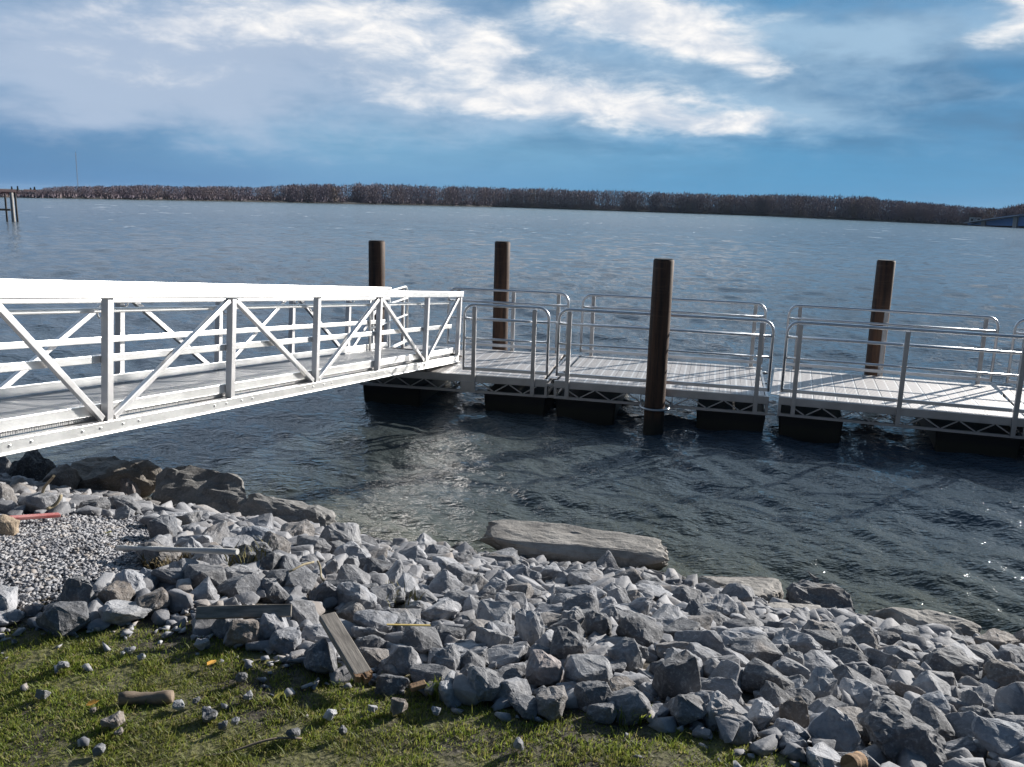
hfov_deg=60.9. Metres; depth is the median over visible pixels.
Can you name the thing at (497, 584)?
rock
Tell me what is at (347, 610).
rock
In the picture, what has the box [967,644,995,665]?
rock
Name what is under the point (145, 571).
rock
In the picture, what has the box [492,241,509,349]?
pile
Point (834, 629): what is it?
rock
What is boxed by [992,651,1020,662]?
rock
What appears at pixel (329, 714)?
stone
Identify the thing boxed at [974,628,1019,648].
rock
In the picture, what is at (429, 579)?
rock
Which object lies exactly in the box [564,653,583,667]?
rock
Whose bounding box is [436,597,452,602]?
rock
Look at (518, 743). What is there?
stone
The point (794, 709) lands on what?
rock
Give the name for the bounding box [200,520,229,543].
rock
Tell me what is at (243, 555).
weed clump
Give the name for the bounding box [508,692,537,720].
rock
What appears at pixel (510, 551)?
rock
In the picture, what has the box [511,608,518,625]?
rock
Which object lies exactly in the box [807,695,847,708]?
rock
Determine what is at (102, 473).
boulder
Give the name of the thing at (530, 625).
rock
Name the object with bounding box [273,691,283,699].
fallen leaf
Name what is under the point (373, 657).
rock
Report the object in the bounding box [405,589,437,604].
rock
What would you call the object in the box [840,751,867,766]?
log stub
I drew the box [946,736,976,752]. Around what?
rock
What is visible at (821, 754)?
rock
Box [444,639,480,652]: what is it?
rock
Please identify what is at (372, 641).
rock
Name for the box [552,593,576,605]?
rock
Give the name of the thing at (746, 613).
rock
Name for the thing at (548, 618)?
rock
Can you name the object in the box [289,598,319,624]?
rock
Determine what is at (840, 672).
rock
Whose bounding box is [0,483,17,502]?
rock
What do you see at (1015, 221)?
bridge
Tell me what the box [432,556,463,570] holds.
rock
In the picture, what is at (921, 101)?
sky
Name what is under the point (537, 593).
rock
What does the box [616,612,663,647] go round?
rock
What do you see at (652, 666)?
rock
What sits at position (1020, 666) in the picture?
rock
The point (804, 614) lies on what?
rock
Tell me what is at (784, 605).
slab
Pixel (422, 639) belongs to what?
rock
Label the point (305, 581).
rock
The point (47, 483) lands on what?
reed stem
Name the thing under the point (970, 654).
rock
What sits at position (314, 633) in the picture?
rock
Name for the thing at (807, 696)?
rock
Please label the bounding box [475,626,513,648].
rock
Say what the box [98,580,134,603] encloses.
rock
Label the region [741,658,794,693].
rock
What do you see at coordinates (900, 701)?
rock
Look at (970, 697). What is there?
rock
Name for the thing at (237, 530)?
rock
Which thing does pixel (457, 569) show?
rock
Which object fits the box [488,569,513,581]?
rock
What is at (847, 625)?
rock
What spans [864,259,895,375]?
pile
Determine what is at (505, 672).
rock
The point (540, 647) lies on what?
rock
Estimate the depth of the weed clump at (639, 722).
2.81 m
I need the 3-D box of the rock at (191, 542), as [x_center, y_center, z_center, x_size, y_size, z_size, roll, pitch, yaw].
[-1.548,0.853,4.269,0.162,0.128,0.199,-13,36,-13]
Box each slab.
[480,519,668,570]
[767,602,820,610]
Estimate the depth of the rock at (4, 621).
3.35 m
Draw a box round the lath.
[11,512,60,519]
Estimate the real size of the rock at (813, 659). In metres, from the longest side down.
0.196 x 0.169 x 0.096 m
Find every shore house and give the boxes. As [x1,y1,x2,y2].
[0,189,15,194]
[24,189,35,194]
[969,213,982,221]
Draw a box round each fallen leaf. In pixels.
[86,699,98,705]
[207,660,215,664]
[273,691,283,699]
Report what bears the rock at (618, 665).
on the ground at (460, 757)
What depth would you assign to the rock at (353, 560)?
4.48 m
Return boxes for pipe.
[116,545,238,554]
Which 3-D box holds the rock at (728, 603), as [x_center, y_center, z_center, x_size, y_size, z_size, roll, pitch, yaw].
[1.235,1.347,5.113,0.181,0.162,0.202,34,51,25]
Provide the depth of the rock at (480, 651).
3.31 m
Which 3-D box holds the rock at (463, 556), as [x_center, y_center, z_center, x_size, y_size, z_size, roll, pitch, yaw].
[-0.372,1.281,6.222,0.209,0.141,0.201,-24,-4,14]
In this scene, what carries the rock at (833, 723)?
on the ground at (460, 757)
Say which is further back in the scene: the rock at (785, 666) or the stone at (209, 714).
the rock at (785, 666)
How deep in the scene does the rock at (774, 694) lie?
3.16 m
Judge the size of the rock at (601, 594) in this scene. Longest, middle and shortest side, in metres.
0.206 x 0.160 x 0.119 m
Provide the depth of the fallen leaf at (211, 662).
3.05 m
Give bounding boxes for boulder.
[0,456,10,473]
[8,449,55,481]
[71,456,161,497]
[151,465,246,513]
[234,493,336,527]
[698,576,783,602]
[785,572,856,614]
[866,607,981,637]
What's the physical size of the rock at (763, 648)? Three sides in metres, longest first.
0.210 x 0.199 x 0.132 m
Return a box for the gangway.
[0,278,463,456]
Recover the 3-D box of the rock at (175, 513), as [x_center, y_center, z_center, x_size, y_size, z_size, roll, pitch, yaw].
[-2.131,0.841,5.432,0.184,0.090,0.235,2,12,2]
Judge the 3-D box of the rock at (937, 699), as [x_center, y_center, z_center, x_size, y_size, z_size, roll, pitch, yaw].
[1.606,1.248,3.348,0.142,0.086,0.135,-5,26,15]
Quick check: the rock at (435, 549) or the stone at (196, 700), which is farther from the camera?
the rock at (435, 549)
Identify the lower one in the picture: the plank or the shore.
the plank
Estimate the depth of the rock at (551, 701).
2.83 m
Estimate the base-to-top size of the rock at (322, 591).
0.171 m
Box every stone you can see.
[0,514,19,535]
[35,689,50,699]
[56,661,68,668]
[89,707,95,712]
[92,743,105,756]
[100,710,124,728]
[114,727,123,734]
[126,646,135,654]
[137,653,145,660]
[172,699,184,710]
[192,696,199,703]
[194,638,209,650]
[202,706,217,722]
[218,720,227,730]
[231,717,239,725]
[235,672,247,682]
[243,690,252,699]
[285,727,300,738]
[323,709,336,720]
[338,725,346,738]
[367,705,377,712]
[390,697,407,714]
[431,706,440,715]
[513,737,523,750]
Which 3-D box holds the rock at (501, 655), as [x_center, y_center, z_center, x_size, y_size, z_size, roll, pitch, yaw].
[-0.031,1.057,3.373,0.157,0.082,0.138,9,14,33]
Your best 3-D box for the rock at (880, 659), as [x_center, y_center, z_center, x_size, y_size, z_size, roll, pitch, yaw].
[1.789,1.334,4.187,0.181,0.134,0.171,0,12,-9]
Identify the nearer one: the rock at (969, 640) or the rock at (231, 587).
the rock at (231, 587)
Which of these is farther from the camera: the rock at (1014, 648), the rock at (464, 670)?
the rock at (1014, 648)
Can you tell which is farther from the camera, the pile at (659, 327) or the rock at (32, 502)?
the pile at (659, 327)
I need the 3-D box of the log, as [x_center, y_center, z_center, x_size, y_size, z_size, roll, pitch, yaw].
[-1.192,1.024,2.832,0.175,0.054,0.052,0,12,-9]
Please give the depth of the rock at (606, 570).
6.51 m
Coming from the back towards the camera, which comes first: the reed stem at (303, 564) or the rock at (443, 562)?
the rock at (443, 562)
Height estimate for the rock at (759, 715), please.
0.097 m
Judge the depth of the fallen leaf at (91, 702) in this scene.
2.78 m
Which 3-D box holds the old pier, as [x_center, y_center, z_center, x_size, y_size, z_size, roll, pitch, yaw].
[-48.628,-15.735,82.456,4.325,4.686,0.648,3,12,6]
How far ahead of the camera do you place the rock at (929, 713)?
3.17 m
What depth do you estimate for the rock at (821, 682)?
3.28 m
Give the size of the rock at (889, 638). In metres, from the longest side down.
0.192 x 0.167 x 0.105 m
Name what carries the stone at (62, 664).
on the ground at (460, 757)
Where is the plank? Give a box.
[319,612,372,683]
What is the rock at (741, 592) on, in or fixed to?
on the ground at (460, 757)
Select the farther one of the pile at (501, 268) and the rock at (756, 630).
the pile at (501, 268)
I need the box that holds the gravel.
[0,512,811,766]
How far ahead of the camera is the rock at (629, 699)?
2.84 m
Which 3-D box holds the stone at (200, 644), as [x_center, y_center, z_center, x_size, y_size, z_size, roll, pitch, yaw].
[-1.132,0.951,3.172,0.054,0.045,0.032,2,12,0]
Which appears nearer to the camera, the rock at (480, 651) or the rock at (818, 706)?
the rock at (818, 706)
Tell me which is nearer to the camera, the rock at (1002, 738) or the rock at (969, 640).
the rock at (1002, 738)
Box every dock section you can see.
[360,286,569,415]
[548,294,775,431]
[771,304,1023,458]
[997,319,1023,448]
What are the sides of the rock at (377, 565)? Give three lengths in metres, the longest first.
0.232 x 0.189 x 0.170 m
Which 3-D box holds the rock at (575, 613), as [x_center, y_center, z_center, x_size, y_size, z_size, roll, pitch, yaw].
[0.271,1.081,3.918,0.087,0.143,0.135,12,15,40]
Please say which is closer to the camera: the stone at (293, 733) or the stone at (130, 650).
the stone at (293, 733)
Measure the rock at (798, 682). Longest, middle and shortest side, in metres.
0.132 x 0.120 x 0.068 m
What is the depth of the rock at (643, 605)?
4.49 m
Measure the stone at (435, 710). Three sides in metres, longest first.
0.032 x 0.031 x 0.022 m
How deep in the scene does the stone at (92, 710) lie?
2.74 m
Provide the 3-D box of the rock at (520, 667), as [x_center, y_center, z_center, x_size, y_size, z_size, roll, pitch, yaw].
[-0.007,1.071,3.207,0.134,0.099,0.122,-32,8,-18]
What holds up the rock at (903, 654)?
on the ground at (460, 757)
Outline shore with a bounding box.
[0,190,1023,227]
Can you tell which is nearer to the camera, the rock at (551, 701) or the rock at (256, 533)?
the rock at (551, 701)
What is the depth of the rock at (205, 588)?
3.56 m
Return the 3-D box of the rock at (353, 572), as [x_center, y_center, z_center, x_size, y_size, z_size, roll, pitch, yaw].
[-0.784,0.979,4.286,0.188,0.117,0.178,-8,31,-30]
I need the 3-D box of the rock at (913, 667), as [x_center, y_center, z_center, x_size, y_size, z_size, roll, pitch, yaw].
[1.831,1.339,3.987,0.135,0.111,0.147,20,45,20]
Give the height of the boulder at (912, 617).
0.320 m
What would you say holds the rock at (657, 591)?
on the ground at (460, 757)
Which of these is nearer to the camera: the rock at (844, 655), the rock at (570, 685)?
the rock at (570, 685)
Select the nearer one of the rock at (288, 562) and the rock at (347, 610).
the rock at (347, 610)
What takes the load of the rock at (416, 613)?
on the ground at (460, 757)
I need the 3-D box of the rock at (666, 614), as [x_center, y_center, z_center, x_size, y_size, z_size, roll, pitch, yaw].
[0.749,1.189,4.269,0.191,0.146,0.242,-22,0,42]
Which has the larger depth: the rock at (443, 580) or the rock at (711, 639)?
the rock at (443, 580)
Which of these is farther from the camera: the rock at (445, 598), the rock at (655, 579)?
the rock at (655, 579)
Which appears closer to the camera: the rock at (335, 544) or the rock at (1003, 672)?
the rock at (1003, 672)
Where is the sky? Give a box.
[0,0,1023,216]
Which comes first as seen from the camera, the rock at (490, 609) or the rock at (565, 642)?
the rock at (565, 642)
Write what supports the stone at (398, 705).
on the ground at (460, 757)
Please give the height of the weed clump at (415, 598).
0.192 m
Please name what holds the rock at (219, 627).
on the ground at (460, 757)
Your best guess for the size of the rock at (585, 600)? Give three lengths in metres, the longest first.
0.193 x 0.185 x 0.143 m
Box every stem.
[41,475,54,492]
[46,494,62,509]
[289,561,313,572]
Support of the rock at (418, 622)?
on the ground at (460, 757)
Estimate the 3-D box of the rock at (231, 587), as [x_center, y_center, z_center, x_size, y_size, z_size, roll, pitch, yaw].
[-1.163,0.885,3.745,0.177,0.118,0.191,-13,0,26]
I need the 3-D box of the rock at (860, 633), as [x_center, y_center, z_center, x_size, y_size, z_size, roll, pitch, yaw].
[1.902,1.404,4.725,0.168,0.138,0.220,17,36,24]
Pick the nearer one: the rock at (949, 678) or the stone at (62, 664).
the stone at (62, 664)
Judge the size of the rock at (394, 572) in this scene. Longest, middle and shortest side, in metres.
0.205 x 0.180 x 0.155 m
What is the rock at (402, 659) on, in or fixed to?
on the ground at (460, 757)
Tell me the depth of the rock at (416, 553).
5.98 m
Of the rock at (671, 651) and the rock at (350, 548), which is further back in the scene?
the rock at (350, 548)
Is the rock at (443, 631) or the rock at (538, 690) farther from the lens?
the rock at (443, 631)
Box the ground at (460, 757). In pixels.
[0,497,991,766]
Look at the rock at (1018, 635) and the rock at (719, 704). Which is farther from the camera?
the rock at (1018, 635)
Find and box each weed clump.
[139,546,200,569]
[218,538,268,566]
[385,575,422,605]
[427,674,442,701]
[614,705,651,727]
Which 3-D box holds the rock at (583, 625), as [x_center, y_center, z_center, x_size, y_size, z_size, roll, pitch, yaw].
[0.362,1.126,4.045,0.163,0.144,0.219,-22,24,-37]
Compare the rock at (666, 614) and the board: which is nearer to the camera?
the board
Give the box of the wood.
[0,181,1023,225]
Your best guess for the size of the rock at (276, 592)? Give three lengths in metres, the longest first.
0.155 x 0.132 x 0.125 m
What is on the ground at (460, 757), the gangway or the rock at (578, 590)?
the rock at (578, 590)
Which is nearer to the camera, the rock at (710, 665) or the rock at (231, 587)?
the rock at (710, 665)
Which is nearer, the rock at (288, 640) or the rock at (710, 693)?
the rock at (710, 693)
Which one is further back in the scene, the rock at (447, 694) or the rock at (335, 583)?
the rock at (335, 583)
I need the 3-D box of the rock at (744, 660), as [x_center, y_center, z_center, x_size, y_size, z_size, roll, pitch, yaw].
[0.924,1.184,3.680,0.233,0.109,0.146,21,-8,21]
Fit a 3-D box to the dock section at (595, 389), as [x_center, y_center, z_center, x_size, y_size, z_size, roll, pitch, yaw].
[2.315,-0.213,13.361,3.273,1.932,3.008,4,12,13]
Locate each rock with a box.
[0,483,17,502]
[0,584,18,609]
[0,607,25,626]
[18,492,62,513]
[35,601,90,639]
[42,464,81,490]
[57,576,96,605]
[79,498,110,511]
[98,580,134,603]
[98,599,151,624]
[110,495,141,514]
[113,569,151,601]
[114,505,131,519]
[117,478,140,496]
[136,542,181,568]
[136,587,170,616]
[137,534,173,558]
[139,568,158,587]
[147,514,177,537]
[151,568,183,584]
[165,511,186,515]
[169,558,209,570]
[174,535,212,546]
[175,510,202,525]
[182,537,202,558]
[182,564,226,589]
[190,545,228,564]
[190,576,216,606]
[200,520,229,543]
[211,618,242,639]
[216,574,261,597]
[221,535,254,547]
[224,565,258,578]
[225,618,259,647]
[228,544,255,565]
[230,526,247,534]
[242,526,274,541]
[244,513,273,528]
[250,541,270,552]
[256,548,281,569]
[257,613,288,640]
[259,578,289,603]
[260,531,290,552]
[265,569,290,586]
[268,627,301,654]
[279,555,312,572]
[280,519,314,536]
[284,570,317,595]
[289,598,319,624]
[296,535,331,553]
[301,623,330,642]
[303,638,336,673]
[309,581,337,601]
[319,522,361,547]
[323,558,338,573]
[326,579,356,586]
[327,540,344,553]
[333,541,370,559]
[336,564,370,584]
[336,600,364,622]
[337,581,376,609]
[343,555,359,566]
[351,626,386,638]
[353,609,397,632]
[354,635,387,648]
[358,557,394,573]
[359,647,388,667]
[361,536,378,545]
[362,583,378,589]
[368,548,387,557]
[369,584,396,607]
[374,674,409,696]
[375,646,417,675]
[376,554,389,561]
[380,547,393,556]
[380,608,421,618]
[385,560,404,582]
[390,608,415,630]
[394,586,405,606]
[395,572,419,592]
[396,600,430,611]
[399,545,427,561]
[399,623,442,653]
[403,620,423,631]
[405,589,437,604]
[409,663,450,686]
[416,533,436,548]
[421,600,461,621]
[424,544,448,553]
[426,575,456,584]
[427,647,442,663]
[428,569,464,593]
[431,644,461,670]
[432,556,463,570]
[435,623,465,644]
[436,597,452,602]
[438,670,461,707]
[443,590,478,611]
[444,563,468,577]
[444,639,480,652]
[453,549,472,562]
[458,573,487,590]
[459,663,478,675]
[460,646,488,666]
[460,650,484,669]
[461,594,479,617]
[462,619,489,638]
[467,666,503,701]
[475,585,496,600]
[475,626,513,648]
[476,598,511,623]
[483,547,519,560]
[483,577,506,592]
[485,554,521,564]
[486,622,501,632]
[487,644,524,668]
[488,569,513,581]
[492,620,514,636]
[492,677,531,702]
[495,589,529,610]
[495,666,522,679]
[504,563,541,579]
[505,662,525,678]
[506,582,533,598]
[507,578,541,598]
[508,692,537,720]
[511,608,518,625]
[512,641,527,659]
[514,609,544,646]
[514,624,547,636]
[524,643,549,661]
[525,649,563,686]
[533,685,546,697]
[534,603,563,613]
[535,629,553,647]
[535,685,567,721]
[539,562,561,582]
[540,612,560,627]
[548,618,584,636]
[550,626,587,658]
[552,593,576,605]
[554,584,596,597]
[556,681,577,691]
[560,606,584,624]
[563,592,598,610]
[563,654,612,682]
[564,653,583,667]
[566,567,603,585]
[574,680,612,709]
[581,608,606,634]
[586,610,611,636]
[586,702,616,723]
[595,586,606,599]
[597,550,619,568]
[599,596,619,607]
[600,604,618,621]
[602,563,618,574]
[603,582,620,592]
[604,670,638,691]
[606,603,642,613]
[607,588,630,603]
[607,637,643,672]
[607,656,626,673]
[607,686,652,725]
[612,568,641,583]
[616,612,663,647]
[617,609,633,624]
[620,597,652,615]
[626,589,641,601]
[635,577,662,583]
[636,583,672,601]
[638,644,648,658]
[640,572,663,582]
[649,660,663,674]
[651,603,687,626]
[651,703,668,717]
[652,649,701,700]
[655,641,688,658]
[662,617,700,639]
[663,694,706,725]
[664,647,702,677]
[672,585,710,603]
[674,630,726,653]
[684,598,706,614]
[686,642,723,662]
[687,614,713,629]
[688,691,709,720]
[696,608,727,625]
[699,691,727,699]
[701,677,741,702]
[702,690,735,731]
[703,602,723,612]
[703,658,719,677]
[708,660,743,692]
[711,594,739,617]
[719,630,749,646]
[720,648,749,666]
[721,583,754,604]
[721,713,756,744]
[722,618,757,628]
[729,699,747,715]
[730,626,767,635]
[730,634,782,665]
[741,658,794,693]
[742,608,764,626]
[742,632,768,637]
[746,699,773,730]
[759,680,791,707]
[767,718,809,740]
[771,630,822,653]
[772,655,810,679]
[778,643,795,654]
[778,731,809,750]
[779,695,809,727]
[784,651,803,665]
[784,687,815,705]
[787,674,807,684]
[788,603,809,619]
[791,678,803,687]
[801,619,842,638]
[802,629,836,650]
[802,666,837,698]
[803,650,837,672]
[806,742,840,766]
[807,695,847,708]
[807,706,860,751]
[808,700,826,712]
[810,712,822,722]
[827,654,842,665]
[830,647,869,663]
[831,664,878,685]
[836,635,862,653]
[836,706,869,744]
[837,750,869,759]
[838,622,855,630]
[839,677,872,709]
[847,623,877,649]
[856,696,946,766]
[857,664,879,678]
[864,648,903,668]
[872,685,894,700]
[873,633,879,644]
[874,631,901,644]
[881,695,911,711]
[883,625,920,635]
[883,645,917,661]
[885,681,925,697]
[897,661,922,677]
[910,691,950,714]
[910,697,957,740]
[911,670,950,695]
[916,669,957,687]
[920,646,979,681]
[942,643,983,666]
[945,711,978,739]
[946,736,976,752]
[951,634,974,644]
[957,705,994,717]
[961,690,982,706]
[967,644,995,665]
[971,716,1023,758]
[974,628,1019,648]
[974,683,995,707]
[981,658,1023,687]
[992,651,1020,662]
[994,715,1023,721]
[999,644,1023,662]
[1011,663,1023,670]
[1013,629,1023,643]
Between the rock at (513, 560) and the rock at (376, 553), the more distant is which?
the rock at (513, 560)
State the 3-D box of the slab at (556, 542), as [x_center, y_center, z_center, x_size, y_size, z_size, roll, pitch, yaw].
[0.536,1.464,7.653,1.663,0.280,0.500,4,18,7]
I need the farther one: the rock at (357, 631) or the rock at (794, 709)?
the rock at (357, 631)
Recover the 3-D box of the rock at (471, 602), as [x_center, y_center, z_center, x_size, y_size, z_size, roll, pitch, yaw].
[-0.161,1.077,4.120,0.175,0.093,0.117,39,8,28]
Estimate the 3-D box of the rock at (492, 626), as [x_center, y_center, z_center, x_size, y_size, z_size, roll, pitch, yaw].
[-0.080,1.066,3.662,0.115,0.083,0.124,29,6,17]
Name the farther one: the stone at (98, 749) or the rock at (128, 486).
the rock at (128, 486)
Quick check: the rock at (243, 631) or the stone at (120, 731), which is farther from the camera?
the rock at (243, 631)
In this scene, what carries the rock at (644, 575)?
on the ground at (460, 757)
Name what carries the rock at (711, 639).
on the ground at (460, 757)
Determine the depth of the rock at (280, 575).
3.95 m
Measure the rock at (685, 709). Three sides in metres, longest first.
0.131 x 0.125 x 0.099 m
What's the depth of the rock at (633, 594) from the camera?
4.89 m
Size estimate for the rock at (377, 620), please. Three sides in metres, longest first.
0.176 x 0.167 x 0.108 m
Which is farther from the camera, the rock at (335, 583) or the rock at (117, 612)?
the rock at (335, 583)
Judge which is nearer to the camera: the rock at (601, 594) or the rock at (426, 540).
the rock at (601, 594)
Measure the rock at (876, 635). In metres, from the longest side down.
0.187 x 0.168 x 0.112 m
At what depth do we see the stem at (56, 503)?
5.11 m
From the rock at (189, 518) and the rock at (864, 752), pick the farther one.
the rock at (189, 518)
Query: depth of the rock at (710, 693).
3.04 m
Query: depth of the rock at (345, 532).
5.25 m
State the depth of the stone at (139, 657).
3.08 m
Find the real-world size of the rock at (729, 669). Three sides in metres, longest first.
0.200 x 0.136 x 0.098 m
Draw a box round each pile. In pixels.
[368,240,384,343]
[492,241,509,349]
[643,258,673,434]
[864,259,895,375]
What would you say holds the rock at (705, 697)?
on the ground at (460, 757)
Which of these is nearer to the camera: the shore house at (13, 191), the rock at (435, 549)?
the rock at (435, 549)
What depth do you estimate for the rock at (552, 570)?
5.66 m
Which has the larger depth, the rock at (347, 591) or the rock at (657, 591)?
the rock at (657, 591)
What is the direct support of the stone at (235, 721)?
on the ground at (460, 757)
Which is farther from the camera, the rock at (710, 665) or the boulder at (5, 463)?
the boulder at (5, 463)
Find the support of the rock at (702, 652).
on the ground at (460, 757)
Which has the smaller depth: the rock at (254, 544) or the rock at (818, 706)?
the rock at (818, 706)
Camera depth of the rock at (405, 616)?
3.62 m
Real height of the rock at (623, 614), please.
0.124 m
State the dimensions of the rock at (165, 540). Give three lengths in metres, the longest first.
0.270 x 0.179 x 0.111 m
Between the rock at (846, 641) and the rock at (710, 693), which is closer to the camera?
the rock at (710, 693)
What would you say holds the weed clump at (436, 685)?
on the ground at (460, 757)
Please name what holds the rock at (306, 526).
on the ground at (460, 757)
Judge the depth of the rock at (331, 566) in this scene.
4.38 m
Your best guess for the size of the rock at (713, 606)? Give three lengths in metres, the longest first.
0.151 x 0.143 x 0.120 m
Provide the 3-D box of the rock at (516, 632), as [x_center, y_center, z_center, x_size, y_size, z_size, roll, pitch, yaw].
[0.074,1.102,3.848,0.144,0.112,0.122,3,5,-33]
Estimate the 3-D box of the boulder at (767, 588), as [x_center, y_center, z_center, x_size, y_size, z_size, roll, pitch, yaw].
[1.797,1.674,6.872,0.673,0.300,0.450,5,12,15]
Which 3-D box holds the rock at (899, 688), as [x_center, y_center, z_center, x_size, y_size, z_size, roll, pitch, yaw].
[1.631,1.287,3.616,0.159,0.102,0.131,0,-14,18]
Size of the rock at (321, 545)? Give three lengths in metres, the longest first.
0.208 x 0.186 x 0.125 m
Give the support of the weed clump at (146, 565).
on the ground at (460, 757)
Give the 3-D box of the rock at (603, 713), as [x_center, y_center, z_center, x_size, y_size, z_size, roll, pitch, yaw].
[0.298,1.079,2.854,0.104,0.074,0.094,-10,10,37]
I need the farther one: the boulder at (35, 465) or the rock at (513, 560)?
the boulder at (35, 465)
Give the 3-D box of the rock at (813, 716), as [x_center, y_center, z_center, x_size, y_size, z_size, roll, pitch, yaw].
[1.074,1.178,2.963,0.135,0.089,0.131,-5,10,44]
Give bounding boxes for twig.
[206,737,301,756]
[316,560,324,581]
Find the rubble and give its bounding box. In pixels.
[0,473,1023,766]
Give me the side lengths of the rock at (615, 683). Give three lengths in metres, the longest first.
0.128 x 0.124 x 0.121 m
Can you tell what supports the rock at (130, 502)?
on the ground at (460, 757)
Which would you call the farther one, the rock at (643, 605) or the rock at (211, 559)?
the rock at (643, 605)
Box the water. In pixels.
[0,188,1023,634]
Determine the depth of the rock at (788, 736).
2.74 m
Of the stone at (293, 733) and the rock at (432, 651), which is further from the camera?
the rock at (432, 651)
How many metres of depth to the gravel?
4.00 m
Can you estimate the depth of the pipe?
4.00 m
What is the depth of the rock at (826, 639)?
4.48 m
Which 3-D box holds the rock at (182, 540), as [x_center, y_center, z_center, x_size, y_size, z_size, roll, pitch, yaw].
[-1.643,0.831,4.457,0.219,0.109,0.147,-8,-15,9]
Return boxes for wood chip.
[409,680,426,691]
[424,681,435,694]
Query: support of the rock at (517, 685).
on the ground at (460, 757)
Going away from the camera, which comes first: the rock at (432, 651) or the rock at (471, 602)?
the rock at (432, 651)
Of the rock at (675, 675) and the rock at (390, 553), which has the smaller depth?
the rock at (675, 675)
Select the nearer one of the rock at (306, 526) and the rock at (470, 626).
the rock at (470, 626)
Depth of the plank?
3.05 m
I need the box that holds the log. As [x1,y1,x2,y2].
[118,690,174,704]
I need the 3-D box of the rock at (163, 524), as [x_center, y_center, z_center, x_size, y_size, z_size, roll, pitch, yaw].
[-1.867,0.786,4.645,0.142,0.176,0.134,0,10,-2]
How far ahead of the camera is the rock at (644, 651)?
3.52 m
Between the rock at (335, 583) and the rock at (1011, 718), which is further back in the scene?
the rock at (335, 583)
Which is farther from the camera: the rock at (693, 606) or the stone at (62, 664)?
the rock at (693, 606)
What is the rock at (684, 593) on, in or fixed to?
on the ground at (460, 757)
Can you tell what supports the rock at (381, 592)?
on the ground at (460, 757)
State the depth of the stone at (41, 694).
2.84 m
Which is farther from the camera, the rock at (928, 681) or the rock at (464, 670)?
the rock at (928, 681)
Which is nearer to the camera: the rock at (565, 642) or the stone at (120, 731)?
the stone at (120, 731)
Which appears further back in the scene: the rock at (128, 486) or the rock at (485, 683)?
the rock at (128, 486)
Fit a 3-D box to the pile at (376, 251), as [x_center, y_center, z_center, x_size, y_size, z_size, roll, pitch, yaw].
[-2.376,0.219,15.328,0.280,5.411,0.280,2,12,0]
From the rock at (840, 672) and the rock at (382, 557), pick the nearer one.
the rock at (840, 672)
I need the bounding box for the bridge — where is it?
[964,214,1023,227]
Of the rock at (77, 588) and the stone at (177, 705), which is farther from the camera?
the rock at (77, 588)
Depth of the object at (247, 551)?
4.25 m
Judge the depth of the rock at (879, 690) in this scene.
3.43 m
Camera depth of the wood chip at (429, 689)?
2.94 m
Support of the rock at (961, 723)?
on the ground at (460, 757)
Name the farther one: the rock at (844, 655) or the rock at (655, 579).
the rock at (655, 579)
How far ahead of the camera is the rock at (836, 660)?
3.97 m
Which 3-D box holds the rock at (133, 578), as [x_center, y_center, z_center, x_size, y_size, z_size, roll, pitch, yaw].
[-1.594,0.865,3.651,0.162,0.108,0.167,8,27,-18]
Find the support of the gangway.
on the dock section at (522, 382)
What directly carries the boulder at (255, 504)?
on the ground at (460, 757)
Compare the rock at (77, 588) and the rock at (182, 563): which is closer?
the rock at (77, 588)
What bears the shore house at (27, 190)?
on the shore
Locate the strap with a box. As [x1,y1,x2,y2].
[386,624,430,625]
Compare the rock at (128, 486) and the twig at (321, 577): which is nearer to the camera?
the twig at (321, 577)
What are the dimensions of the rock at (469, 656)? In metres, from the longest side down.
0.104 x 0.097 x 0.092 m
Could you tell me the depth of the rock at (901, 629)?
5.23 m
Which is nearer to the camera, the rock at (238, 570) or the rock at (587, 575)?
the rock at (238, 570)
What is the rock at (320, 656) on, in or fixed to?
on the ground at (460, 757)
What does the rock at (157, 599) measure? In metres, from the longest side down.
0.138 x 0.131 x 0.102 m
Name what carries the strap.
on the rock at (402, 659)
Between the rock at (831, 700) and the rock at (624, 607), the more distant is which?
the rock at (624, 607)
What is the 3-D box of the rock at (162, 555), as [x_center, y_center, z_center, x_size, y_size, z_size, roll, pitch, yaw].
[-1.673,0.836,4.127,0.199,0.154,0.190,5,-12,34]
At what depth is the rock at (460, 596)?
4.19 m
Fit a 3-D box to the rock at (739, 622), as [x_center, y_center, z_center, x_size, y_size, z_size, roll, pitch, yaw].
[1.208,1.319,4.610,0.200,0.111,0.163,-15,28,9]
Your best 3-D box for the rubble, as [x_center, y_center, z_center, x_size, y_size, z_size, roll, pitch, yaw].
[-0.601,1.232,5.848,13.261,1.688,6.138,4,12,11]
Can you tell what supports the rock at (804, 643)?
on the ground at (460, 757)
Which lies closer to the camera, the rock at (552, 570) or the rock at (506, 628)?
the rock at (506, 628)
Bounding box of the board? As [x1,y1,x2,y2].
[195,604,291,619]
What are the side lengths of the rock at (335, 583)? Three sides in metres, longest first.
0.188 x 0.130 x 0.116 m
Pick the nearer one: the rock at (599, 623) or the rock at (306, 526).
the rock at (599, 623)
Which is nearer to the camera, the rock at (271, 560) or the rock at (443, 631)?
the rock at (443, 631)
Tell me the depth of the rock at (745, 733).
2.76 m
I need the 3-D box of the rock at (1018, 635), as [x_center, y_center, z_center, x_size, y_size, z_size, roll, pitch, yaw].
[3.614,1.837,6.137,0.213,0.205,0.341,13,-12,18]
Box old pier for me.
[0,193,18,221]

